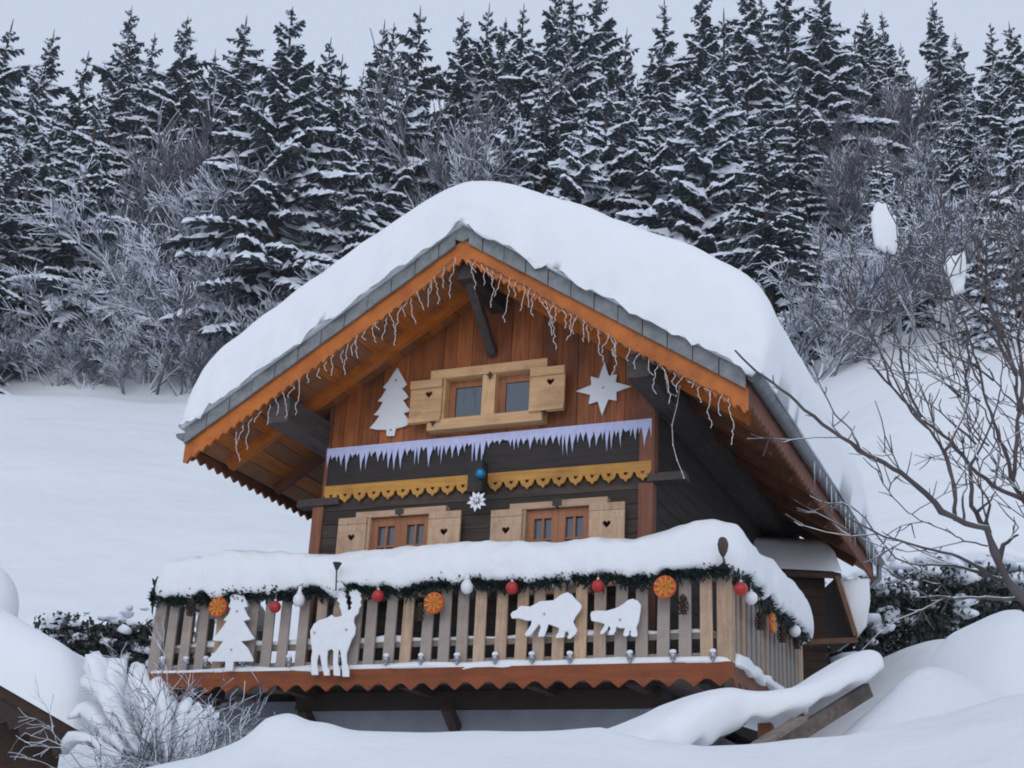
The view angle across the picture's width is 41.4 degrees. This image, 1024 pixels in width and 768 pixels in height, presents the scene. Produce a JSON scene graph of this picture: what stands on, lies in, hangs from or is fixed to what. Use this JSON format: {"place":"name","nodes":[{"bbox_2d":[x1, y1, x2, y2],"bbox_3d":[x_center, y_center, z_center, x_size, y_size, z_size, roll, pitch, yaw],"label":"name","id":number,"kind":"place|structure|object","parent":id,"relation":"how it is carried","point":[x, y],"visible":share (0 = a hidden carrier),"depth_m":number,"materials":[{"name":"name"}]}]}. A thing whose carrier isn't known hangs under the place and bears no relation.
{"place":"outdoors","nodes":[
{"label":"outdoors","id":0,"kind":"place"},
{"bbox_2d":[0,136,1023,767],"bbox_3d":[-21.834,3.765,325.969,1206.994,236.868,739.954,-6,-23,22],"label":"snow ground","id":1,"kind":"structure","parent":0,"point":[110,502],"depth_m":37.29,"materials":[{"name":"snow"}]},
{"bbox_2d":[0,18,38,149],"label":"spruce tree","id":2,"kind":"object","parent":1,"relation":"on","point":[12,75],"visible":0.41,"depth_m":106.32,"materials":[{"name":"green plant"}]},
{"bbox_2d":[0,123,50,373],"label":"spruce tree","id":3,"kind":"object","parent":1,"relation":"on","point":[12,238],"visible":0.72,"depth_m":86.14,"materials":[{"name":"green plant"}]},
{"bbox_2d":[0,61,58,234],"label":"spruce tree","id":4,"kind":"object","parent":1,"relation":"on","point":[32,127],"visible":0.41,"depth_m":94.98,"materials":[{"name":"green plant"}]},
{"bbox_2d":[1,105,66,319],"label":"spruce tree","id":5,"kind":"object","parent":1,"relation":"on","point":[41,173],"visible":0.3,"depth_m":92.06,"materials":[{"name":"green plant"}]},
{"bbox_2d":[21,29,78,244],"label":"spruce tree","id":6,"kind":"object","parent":1,"relation":"on","point":[54,91],"visible":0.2,"depth_m":115.61,"materials":[{"name":"green plant"}]},
{"bbox_2d":[5,317,114,386],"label":"bare tree","id":7,"kind":"object","parent":1,"relation":"on","point":[48,355],"visible":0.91,"depth_m":80.70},
{"bbox_2d":[4,80,137,361],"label":"spruce tree","id":8,"kind":"object","parent":1,"relation":"on","point":[101,184],"visible":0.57,"depth_m":87.80,"materials":[{"name":"green plant"}]},
{"bbox_2d":[0,686,149,767],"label":"neighbour hut","id":9,"kind":"object","parent":1,"relation":"on","point":[11,703],"visible":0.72,"depth_m":10.75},
{"bbox_2d":[0,607,186,762],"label":"snow","id":10,"kind":"structure","parent":9,"relation":"on","point":[27,651],"depth_m":10.87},
{"bbox_2d":[39,52,113,301],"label":"spruce tree","id":11,"kind":"object","parent":1,"relation":"on","point":[74,118],"visible":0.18,"depth_m":104.91,"materials":[{"name":"green plant"}]},
{"bbox_2d":[0,263,154,380],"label":"bare tree","id":12,"kind":"object","parent":1,"relation":"on","point":[93,320],"visible":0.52,"depth_m":81.08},
{"bbox_2d":[0,153,179,367],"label":"bare tree","id":13,"kind":"object","parent":1,"relation":"on","point":[120,236],"visible":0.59,"depth_m":86.12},
{"bbox_2d":[83,26,136,214],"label":"spruce tree","id":14,"kind":"object","parent":1,"relation":"on","point":[120,98],"visible":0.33,"depth_m":119.62,"materials":[{"name":"green plant"}]},
{"bbox_2d":[82,9,146,211],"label":"spruce tree","id":15,"kind":"object","parent":1,"relation":"on","point":[103,72],"visible":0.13,"depth_m":124.68,"materials":[{"name":"green plant"}]},
{"bbox_2d":[81,321,161,394],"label":"bare tree","id":16,"kind":"object","parent":1,"relation":"on","point":[120,368],"visible":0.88,"depth_m":79.76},
{"bbox_2d":[33,604,211,680],"bbox_3d":[-7.713,5.252,26.757,4.010,1.798,1.735,3,-21,-1],"label":"hedge","id":17,"kind":"object","parent":1,"relation":"on","point":[118,631],"visible":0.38,"depth_m":26.51,"materials":[{"name":"green plant"}]},
{"bbox_2d":[53,205,209,388],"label":"bare tree","id":18,"kind":"object","parent":1,"relation":"on","point":[151,269],"visible":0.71,"depth_m":82.07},
{"bbox_2d":[8,615,274,767],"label":"shrub","id":19,"kind":"object","parent":1,"relation":"on","point":[104,681],"visible":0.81,"depth_m":10.20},
{"bbox_2d":[91,17,228,233],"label":"spruce tree","id":20,"kind":"object","parent":1,"relation":"on","point":[180,74],"visible":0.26,"depth_m":116.57,"materials":[{"name":"green plant"}]},
{"bbox_2d":[117,113,213,325],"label":"bare tree","id":21,"kind":"object","parent":1,"relation":"on","point":[150,183],"visible":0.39,"depth_m":93.84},
{"bbox_2d":[103,98,227,333],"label":"bare tree","id":22,"kind":"object","parent":1,"relation":"on","point":[170,160],"visible":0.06,"depth_m":95.24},
{"bbox_2d":[101,276,236,394],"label":"bare tree","id":23,"kind":"object","parent":1,"relation":"on","point":[172,354],"visible":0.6,"depth_m":80.95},
{"bbox_2d":[105,79,239,323],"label":"bare tree","id":24,"kind":"object","parent":1,"relation":"on","point":[217,148],"visible":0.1,"depth_m":95.47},
{"bbox_2d":[114,316,235,396],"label":"bare tree","id":25,"kind":"object","parent":1,"relation":"on","point":[192,367],"visible":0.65,"depth_m":80.29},
{"bbox_2d":[170,235,258,344],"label":"bare tree","id":26,"kind":"object","parent":1,"relation":"on","point":[203,274],"visible":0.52,"depth_m":82.72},
{"bbox_2d":[176,17,267,192],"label":"spruce tree","id":27,"kind":"object","parent":1,"relation":"on","point":[234,84],"visible":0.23,"depth_m":118.99,"materials":[{"name":"green plant"}]},
{"bbox_2d":[143,138,337,344],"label":"bare tree","id":28,"kind":"object","parent":1,"relation":"on","point":[184,211],"visible":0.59,"depth_m":88.27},
{"bbox_2d":[153,6,360,369],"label":"spruce tree","id":29,"kind":"object","parent":1,"relation":"on","point":[281,254],"visible":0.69,"depth_m":88.40,"materials":[{"name":"green plant"}]},
{"bbox_2d":[184,142,360,252],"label":"bare tree","id":30,"kind":"object","parent":1,"relation":"on","point":[236,180],"visible":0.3,"depth_m":88.21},
{"bbox_2d":[276,69,390,301],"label":"spruce tree","id":31,"kind":"object","parent":1,"relation":"on","point":[361,192],"visible":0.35,"depth_m":90.25,"materials":[{"name":"green plant"}]},
{"bbox_2d":[312,54,365,247],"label":"spruce tree","id":32,"kind":"object","parent":1,"relation":"on","point":[334,115],"visible":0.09,"depth_m":101.96,"materials":[{"name":"green plant"}]},
{"bbox_2d":[324,60,442,253],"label":"spruce tree","id":33,"kind":"object","parent":1,"relation":"on","point":[385,209],"visible":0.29,"depth_m":95.40,"materials":[{"name":"green plant"}]},
{"bbox_2d":[343,28,477,208],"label":"bare tree","id":34,"kind":"object","parent":1,"relation":"on","point":[388,136],"visible":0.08,"depth_m":93.12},
{"bbox_2d":[370,5,464,201],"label":"spruce tree","id":35,"kind":"object","parent":1,"relation":"on","point":[426,79],"visible":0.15,"depth_m":112.14,"materials":[{"name":"green plant"}]},
{"bbox_2d":[364,86,513,213],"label":"bare tree","id":36,"kind":"object","parent":1,"relation":"on","point":[439,165],"visible":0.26,"depth_m":93.12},
{"bbox_2d":[430,14,479,178],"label":"spruce tree","id":37,"kind":"object","parent":1,"relation":"on","point":[456,82],"visible":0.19,"depth_m":128.32,"materials":[{"name":"green plant"}]},
{"bbox_2d":[394,113,530,214],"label":"bare tree","id":38,"kind":"object","parent":1,"relation":"on","point":[471,168],"visible":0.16,"depth_m":86.65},
{"bbox_2d":[448,20,511,173],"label":"spruce tree","id":39,"kind":"object","parent":1,"relation":"on","point":[501,40],"visible":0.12,"depth_m":126.91,"materials":[{"name":"green plant"}]},
{"bbox_2d":[465,3,504,114],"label":"spruce tree","id":40,"kind":"object","parent":1,"relation":"on","point":[484,53],"visible":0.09,"depth_m":133.30,"materials":[{"name":"green plant"}]},
{"bbox_2d":[460,7,538,148],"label":"spruce tree","id":41,"kind":"object","parent":1,"relation":"on","point":[519,65],"visible":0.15,"depth_m":121.94,"materials":[{"name":"green plant"}]},
{"bbox_2d":[422,38,589,178],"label":"bare tree","id":42,"kind":"object","parent":1,"relation":"on","point":[483,136],"visible":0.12,"depth_m":101.89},
{"bbox_2d":[477,95,545,189],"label":"spruce tree","id":43,"kind":"object","parent":1,"relation":"on","point":[521,159],"visible":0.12,"depth_m":89.33,"materials":[{"name":"green plant"}]},
{"bbox_2d":[147,226,883,747],"bbox_3d":[0.680,3.128,19.903,8.178,7.830,8.965,-6,-23,22],"label":"chalet","id":44,"kind":"object","parent":1,"relation":"on","point":[465,358],"visible":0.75,"depth_m":17.25,"materials":[{"name":"wood"}]},
{"bbox_2d":[208,592,254,670],"bbox_3d":[-3.490,3.096,16.968,0.678,0.996,0.037,-6,-23,22],"label":"tree cutout","id":45,"kind":"object","parent":44,"relation":"attached to","point":[233,633],"visible":1,"depth_m":16.93,"materials":[{"name":"white paint"}]},
{"bbox_2d":[310,589,361,676],"bbox_3d":[-2.152,3.011,16.396,0.680,1.070,0.037,-6,-23,22],"label":"reindeer cutout","id":46,"kind":"object","parent":44,"relation":"attached to","point":[333,633],"visible":0.97,"depth_m":16.38,"materials":[{"name":"white paint"}]},
{"bbox_2d":[370,368,408,435],"bbox_3d":[-1.620,0.241,18.340,0.636,0.994,0.037,-6,-23,22],"label":"tree cutout","id":47,"kind":"object","parent":44,"relation":"attached to","point":[390,412],"visible":0.94,"depth_m":18.31,"materials":[{"name":"white paint"}]},
{"bbox_2d":[336,505,461,601],"bbox_3d":[-1.463,2.178,17.433,1.780,1.190,0.157,-6,-23,22],"label":"window","id":48,"kind":"structure","parent":44,"relation":"in","point":[401,526],"depth_m":17.57,"materials":[{"name":"brown wood"}]},
{"bbox_2d":[146,561,734,607],"bbox_3d":[-1.158,2.443,16.215,7.816,0.395,0.266,-6,-23,22],"label":"fir garland","id":49,"kind":"object","parent":44,"relation":"attached to","point":[636,581],"visible":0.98,"depth_m":15.96},
{"bbox_2d":[151,653,807,714],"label":"ledge snow","id":50,"kind":"structure","parent":44,"relation":"on","point":[748,667],"depth_m":15.49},
{"bbox_2d":[155,519,813,643],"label":"rail snow","id":51,"kind":"structure","parent":44,"relation":"on","point":[693,544],"depth_m":16.08,"materials":[{"name":"snow"}]},
{"bbox_2d":[407,358,565,434],"bbox_3d":[-0.310,0.164,17.685,2.198,0.850,0.236,-6,-23,22],"label":"window","id":52,"kind":"structure","parent":44,"relation":"in","point":[516,394],"depth_m":17.67,"materials":[{"name":"brown wood"}]},
{"bbox_2d":[327,418,651,470],"bbox_3d":[-0.405,0.853,17.517,4.610,0.435,0.008,-6,-23,22],"label":"icicle garland","id":53,"kind":"object","parent":44,"relation":"hanging from","point":[590,430],"visible":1,"depth_m":17.51,"materials":[{"name":"plastic"}]},
{"bbox_2d":[179,181,887,566],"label":"roof snow","id":54,"kind":"structure","parent":44,"relation":"on","point":[699,297],"depth_m":16.86,"materials":[{"name":"snow"}]},
{"bbox_2d":[511,592,581,638],"bbox_3d":[0.382,2.642,15.397,0.868,0.531,0.037,-6,-23,22],"label":"bear cutout","id":55,"kind":"object","parent":44,"relation":"attached to","point":[561,612],"visible":1,"depth_m":15.36,"materials":[{"name":"white paint"}]},
{"bbox_2d":[490,496,624,596],"bbox_3d":[0.555,1.993,16.593,1.764,1.190,0.157,-6,-23,22],"label":"window","id":56,"kind":"structure","parent":44,"relation":"in","point":[580,518],"depth_m":16.71,"materials":[{"name":"brown wood"}]},
{"bbox_2d":[576,361,630,415],"bbox_3d":[1.157,0.053,17.156,0.742,0.736,0.037,-6,-23,22],"label":"star cutout","id":57,"kind":"object","parent":44,"relation":"attached to","point":[603,388],"visible":1,"depth_m":17.14,"materials":[{"name":"white paint"}]},
{"bbox_2d":[590,599,640,636],"bbox_3d":[1.150,2.608,15.062,0.591,0.425,0.037,-6,-23,22],"label":"bear cutout","id":58,"kind":"object","parent":44,"relation":"attached to","point":[626,615],"visible":1,"depth_m":15.03,"materials":[{"name":"white paint"}]},
{"bbox_2d":[472,0,573,180],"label":"spruce tree","id":59,"kind":"object","parent":1,"relation":"on","point":[524,84],"visible":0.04,"depth_m":114.46,"materials":[{"name":"green plant"}]},
{"bbox_2d":[521,67,585,205],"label":"spruce tree","id":60,"kind":"object","parent":1,"relation":"on","point":[544,140],"visible":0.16,"depth_m":91.98,"materials":[{"name":"green plant"}]},
{"bbox_2d":[526,31,588,186],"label":"spruce tree","id":61,"kind":"object","parent":1,"relation":"on","point":[564,109],"visible":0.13,"depth_m":104.31,"materials":[{"name":"green plant"}]},
{"bbox_2d":[509,0,617,159],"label":"spruce tree","id":62,"kind":"object","parent":1,"relation":"on","point":[583,49],"visible":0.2,"depth_m":106.68,"materials":[{"name":"green plant"}]},
{"bbox_2d":[544,108,631,223],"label":"spruce tree","id":63,"kind":"object","parent":1,"relation":"on","point":[583,167],"visible":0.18,"depth_m":85.66,"materials":[{"name":"green plant"}]},
{"bbox_2d":[577,0,631,128],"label":"spruce tree","id":64,"kind":"object","parent":1,"relation":"on","point":[607,59],"visible":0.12,"depth_m":117.68,"materials":[{"name":"green plant"}]},
{"bbox_2d":[569,72,650,225],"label":"spruce tree","id":65,"kind":"object","parent":1,"relation":"on","point":[617,161],"visible":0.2,"depth_m":90.27,"materials":[{"name":"green plant"}]},
{"bbox_2d":[601,96,701,231],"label":"spruce tree","id":66,"kind":"object","parent":1,"relation":"on","point":[651,181],"visible":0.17,"depth_m":88.54,"materials":[{"name":"green plant"}]},
{"bbox_2d":[632,0,701,194],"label":"spruce tree","id":67,"kind":"object","parent":1,"relation":"on","point":[663,80],"visible":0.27,"depth_m":113.46,"materials":[{"name":"green plant"}]},
{"bbox_2d":[615,59,768,292],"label":"spruce tree","id":68,"kind":"object","parent":1,"relation":"on","point":[708,144],"visible":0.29,"depth_m":82.50,"materials":[{"name":"green plant"}]},
{"bbox_2d":[666,0,767,131],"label":"spruce tree","id":69,"kind":"object","parent":1,"relation":"on","point":[703,49],"visible":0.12,"depth_m":122.10,"materials":[{"name":"green plant"}]},
{"bbox_2d":[673,8,778,209],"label":"spruce tree","id":70,"kind":"object","parent":1,"relation":"on","point":[723,83],"visible":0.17,"depth_m":102.46,"materials":[{"name":"green plant"}]},
{"bbox_2d":[719,0,791,160],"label":"spruce tree","id":71,"kind":"object","parent":1,"relation":"on","point":[756,79],"visible":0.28,"depth_m":118.62,"materials":[{"name":"green plant"}]},
{"bbox_2d":[749,0,811,136],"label":"spruce tree","id":72,"kind":"object","parent":1,"relation":"on","point":[785,26],"visible":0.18,"depth_m":125.10,"materials":[{"name":"green plant"}]},
{"bbox_2d":[711,109,850,365],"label":"spruce tree","id":73,"kind":"object","parent":1,"relation":"on","point":[777,236],"visible":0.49,"depth_m":76.03,"materials":[{"name":"green plant"}]},
{"bbox_2d":[692,683,872,745],"bbox_3d":[1.947,2.584,10.176,1.707,0.832,0.719,21,-27,-39],"label":"stair railing","id":74,"kind":"object","parent":1,"relation":"on","point":[803,726],"visible":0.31,"depth_m":10.17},
{"bbox_2d":[608,650,883,745],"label":"railing snow","id":75,"kind":"structure","parent":74,"relation":"on","point":[707,718],"depth_m":9.97,"materials":[{"name":"snow"}]},
{"bbox_2d":[751,255,860,356],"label":"bare tree","id":76,"kind":"object","parent":1,"relation":"on","point":[790,331],"visible":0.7,"depth_m":65.55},
{"bbox_2d":[762,68,852,285],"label":"spruce tree","id":77,"kind":"object","parent":1,"relation":"on","point":[806,207],"visible":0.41,"depth_m":97.65,"materials":[{"name":"green plant"}]},
{"bbox_2d":[763,569,857,679],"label":"garden shed","id":78,"kind":"structure","parent":1,"relation":"on","point":[835,629],"depth_m":20.96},
{"bbox_2d":[753,537,842,571],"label":"snow","id":79,"kind":"structure","parent":78,"relation":"on","point":[800,554],"depth_m":21.10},
{"bbox_2d":[838,578,869,651],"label":"snow","id":80,"kind":"structure","parent":78,"relation":"hanging from","point":[857,592],"depth_m":20.78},
{"bbox_2d":[758,191,870,320],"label":"bare tree","id":81,"kind":"object","parent":1,"relation":"on","point":[817,239],"visible":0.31,"depth_m":81.58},
{"bbox_2d":[740,0,911,247],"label":"spruce tree","id":82,"kind":"object","parent":1,"relation":"on","point":[829,85],"visible":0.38,"depth_m":105.44,"materials":[{"name":"green plant"}]},
{"bbox_2d":[770,91,890,223],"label":"bare tree","id":83,"kind":"object","parent":1,"relation":"on","point":[838,135],"visible":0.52,"depth_m":102.83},
{"bbox_2d":[796,135,873,278],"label":"bare tree","id":84,"kind":"object","parent":1,"relation":"on","point":[835,188],"visible":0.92,"depth_m":92.32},
{"bbox_2d":[777,256,905,381],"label":"bare tree","id":85,"kind":"object","parent":1,"relation":"on","point":[847,349],"visible":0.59,"depth_m":65.03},
{"bbox_2d":[734,130,1023,650],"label":"fruit tree","id":86,"kind":"object","parent":1,"relation":"on","point":[1013,587],"visible":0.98,"depth_m":9.41,"materials":[{"name":"brown plant"}]},
{"bbox_2d":[871,202,898,254],"bbox_3d":[2.734,-1.144,9.922,0.202,0.427,0.069,3,-21,1],"label":"snow clump","id":87,"kind":"object","parent":86,"relation":"attached to","point":[883,225],"visible":0.88,"depth_m":9.89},
{"bbox_2d":[853,133,904,322],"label":"spruce tree","id":88,"kind":"object","parent":1,"relation":"on","point":[874,186],"visible":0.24,"depth_m":81.86,"materials":[{"name":"green plant"}]},
{"bbox_2d":[848,9,923,174],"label":"spruce tree","id":89,"kind":"object","parent":1,"relation":"on","point":[868,47],"visible":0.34,"depth_m":132.26,"materials":[{"name":"green plant"}]},
{"bbox_2d":[821,208,970,347],"bbox_3d":[18.449,-4.859,64.507,7.274,6.341,6.157,-1,-21,11],"label":"bare tree","id":90,"kind":"object","parent":1,"relation":"on","point":[931,282],"visible":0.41,"depth_m":64.26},
{"bbox_2d":[873,15,923,166],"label":"spruce tree","id":91,"kind":"object","parent":1,"relation":"on","point":[888,53],"visible":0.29,"depth_m":136.67,"materials":[{"name":"green plant"}]},
{"bbox_2d":[840,102,962,217],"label":"bare tree","id":92,"kind":"object","parent":1,"relation":"on","point":[902,168],"visible":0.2,"depth_m":100.42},
{"bbox_2d":[867,74,942,159],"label":"bare tree","id":93,"kind":"object","parent":1,"relation":"on","point":[903,101],"visible":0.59,"depth_m":111.68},
{"bbox_2d":[879,178,949,335],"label":"spruce tree","id":94,"kind":"object","parent":1,"relation":"on","point":[906,325],"visible":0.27,"depth_m":70.48,"materials":[{"name":"green plant"}]},
{"bbox_2d":[851,195,985,352],"bbox_3d":[18.378,-5.207,62.242,5.258,7.176,7.411,4,-21,-2],"label":"bare tree","id":95,"kind":"object","parent":1,"relation":"on","point":[900,273],"visible":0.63,"depth_m":62.75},
{"bbox_2d":[825,549,1023,664],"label":"hedge","id":96,"kind":"object","parent":1,"relation":"on","point":[889,604],"visible":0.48,"depth_m":25.08,"materials":[{"name":"green plant"}]},
{"bbox_2d":[847,543,1023,577],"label":"hedge snow","id":97,"kind":"structure","parent":96,"relation":"on","point":[972,551],"depth_m":26.55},
{"bbox_2d":[868,179,991,250],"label":"bare tree","id":98,"kind":"object","parent":1,"relation":"on","point":[966,205],"visible":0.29,"depth_m":75.62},
{"bbox_2d":[902,1,979,185],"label":"spruce tree","id":99,"kind":"object","parent":1,"relation":"on","point":[949,95],"visible":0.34,"depth_m":126.43,"materials":[{"name":"green plant"}]},
{"bbox_2d":[903,129,1009,216],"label":"bare tree","id":100,"kind":"object","parent":1,"relation":"on","point":[925,157],"visible":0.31,"depth_m":87.44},
{"bbox_2d":[930,113,989,299],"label":"spruce tree","id":101,"kind":"object","parent":1,"relation":"on","point":[953,174],"visible":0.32,"depth_m":84.53,"materials":[{"name":"green plant"}]},
{"bbox_2d":[938,93,1019,246],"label":"spruce tree","id":102,"kind":"object","parent":1,"relation":"on","point":[967,160],"visible":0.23,"depth_m":91.84,"materials":[{"name":"green plant"}]},
{"bbox_2d":[937,211,1023,338],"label":"bare tree","id":103,"kind":"object","parent":1,"relation":"on","point":[953,309],"visible":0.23,"depth_m":65.18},
{"bbox_2d":[962,23,1002,129],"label":"spruce tree","id":104,"kind":"object","parent":1,"relation":"on","point":[984,82],"visible":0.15,"depth_m":116.39,"materials":[{"name":"green plant"}]},
{"bbox_2d":[954,198,1023,350],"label":"spruce tree","id":105,"kind":"object","parent":1,"relation":"on","point":[980,335],"visible":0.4,"depth_m":63.71,"materials":[{"name":"green plant"}]},
{"bbox_2d":[961,62,1023,186],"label":"spruce tree","id":106,"kind":"object","parent":1,"relation":"on","point":[1001,104],"visible":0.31,"depth_m":97.46,"materials":[{"name":"green plant"}]},
{"bbox_2d":[990,124,1023,324],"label":"spruce tree","id":107,"kind":"object","parent":1,"relation":"on","point":[1010,156],"visible":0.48,"depth_m":75.44,"materials":[{"name":"green plant"}]},
{"bbox_2d":[994,22,1023,129],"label":"spruce tree","id":108,"kind":"object","parent":1,"relation":"on","point":[1014,74],"visible":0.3,"depth_m":109.00,"materials":[{"name":"green plant"}]},
{"bbox_2d":[0,0,1023,123],"label":"sky","id":109,"kind":"structure","parent":0,"point":[83,27],"materials":[{"name":"grey"}]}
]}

